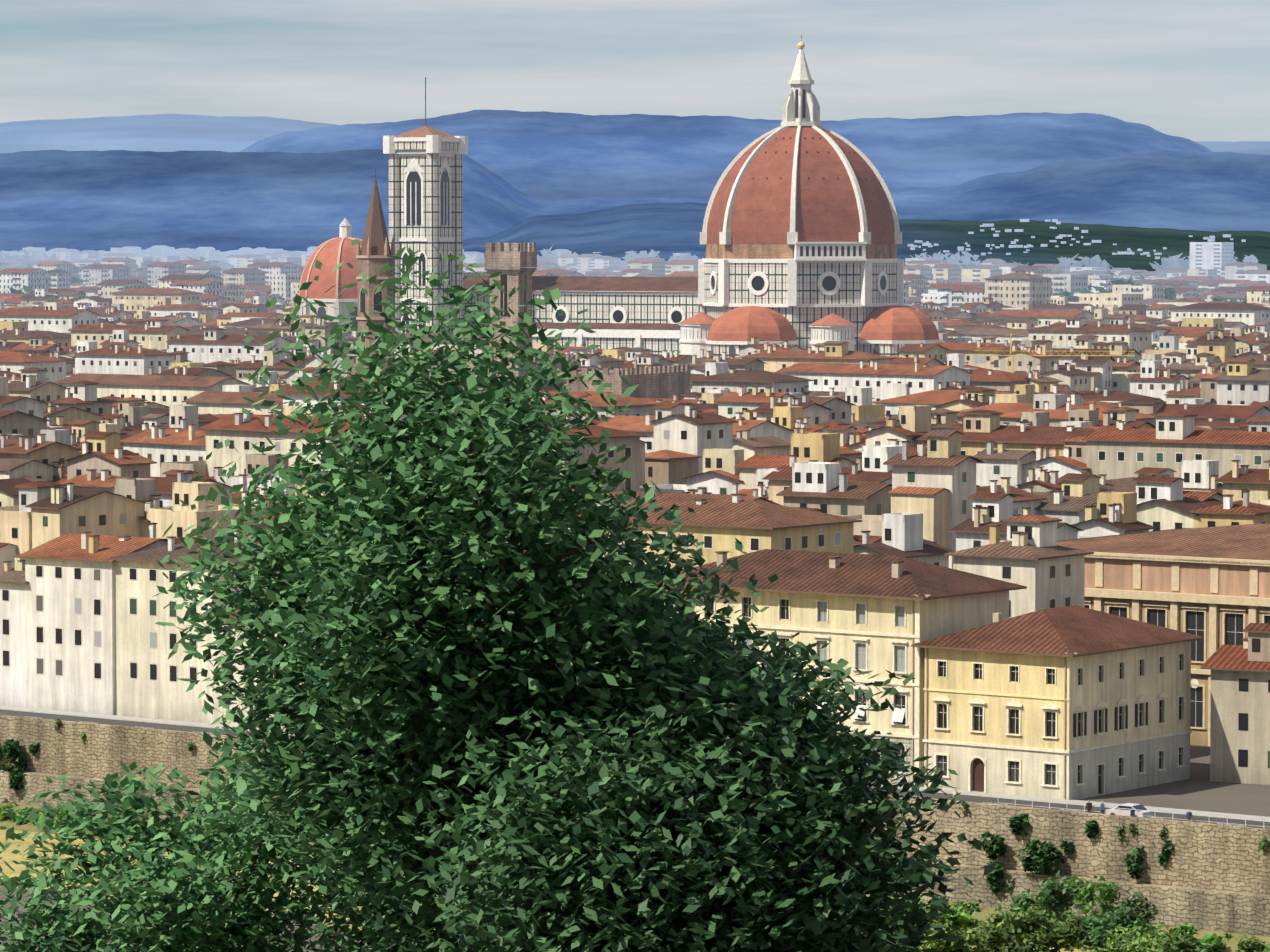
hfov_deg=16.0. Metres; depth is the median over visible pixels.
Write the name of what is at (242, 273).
city
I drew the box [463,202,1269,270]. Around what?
hill
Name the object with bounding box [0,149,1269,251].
hill
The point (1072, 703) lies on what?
front row
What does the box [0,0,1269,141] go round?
sky
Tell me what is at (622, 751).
tree
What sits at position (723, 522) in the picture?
buildings
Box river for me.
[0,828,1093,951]
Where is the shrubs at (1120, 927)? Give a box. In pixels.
[0,719,1269,951]
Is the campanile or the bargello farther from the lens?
the campanile
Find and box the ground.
[1079,745,1269,816]
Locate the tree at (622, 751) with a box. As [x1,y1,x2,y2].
[0,239,997,951]
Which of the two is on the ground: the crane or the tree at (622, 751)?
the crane
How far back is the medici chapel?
1633.85 m
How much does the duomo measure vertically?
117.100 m
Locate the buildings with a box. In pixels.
[55,242,1233,608]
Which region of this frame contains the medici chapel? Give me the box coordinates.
[296,218,362,330]
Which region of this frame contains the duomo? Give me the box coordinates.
[463,33,940,357]
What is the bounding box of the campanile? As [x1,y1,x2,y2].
[383,77,467,333]
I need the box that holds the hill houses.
[908,219,1245,258]
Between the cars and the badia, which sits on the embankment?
the cars
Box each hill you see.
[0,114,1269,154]
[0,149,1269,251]
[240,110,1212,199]
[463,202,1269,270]
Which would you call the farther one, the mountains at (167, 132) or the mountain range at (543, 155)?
the mountains at (167, 132)
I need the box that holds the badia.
[356,168,395,379]
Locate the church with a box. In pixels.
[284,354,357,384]
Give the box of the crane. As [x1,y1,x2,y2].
[973,334,1134,371]
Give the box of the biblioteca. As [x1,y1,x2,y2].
[1057,524,1269,745]
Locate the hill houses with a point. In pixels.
(1127, 252)
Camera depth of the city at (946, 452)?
708.12 m
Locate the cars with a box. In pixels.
[1106,803,1151,817]
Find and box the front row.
[0,531,1269,827]
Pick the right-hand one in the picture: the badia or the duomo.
the duomo
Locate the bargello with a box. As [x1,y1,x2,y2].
[347,243,690,398]
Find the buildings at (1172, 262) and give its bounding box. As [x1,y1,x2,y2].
[0,247,1257,302]
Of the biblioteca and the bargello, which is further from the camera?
the bargello
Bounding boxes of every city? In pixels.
[0,245,1269,309]
[0,288,1269,784]
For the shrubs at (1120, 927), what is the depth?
412.13 m
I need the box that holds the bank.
[0,887,394,951]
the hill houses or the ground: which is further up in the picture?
the hill houses
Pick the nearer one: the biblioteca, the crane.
the biblioteca
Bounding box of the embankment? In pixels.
[0,705,1269,951]
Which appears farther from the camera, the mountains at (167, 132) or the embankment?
the mountains at (167, 132)

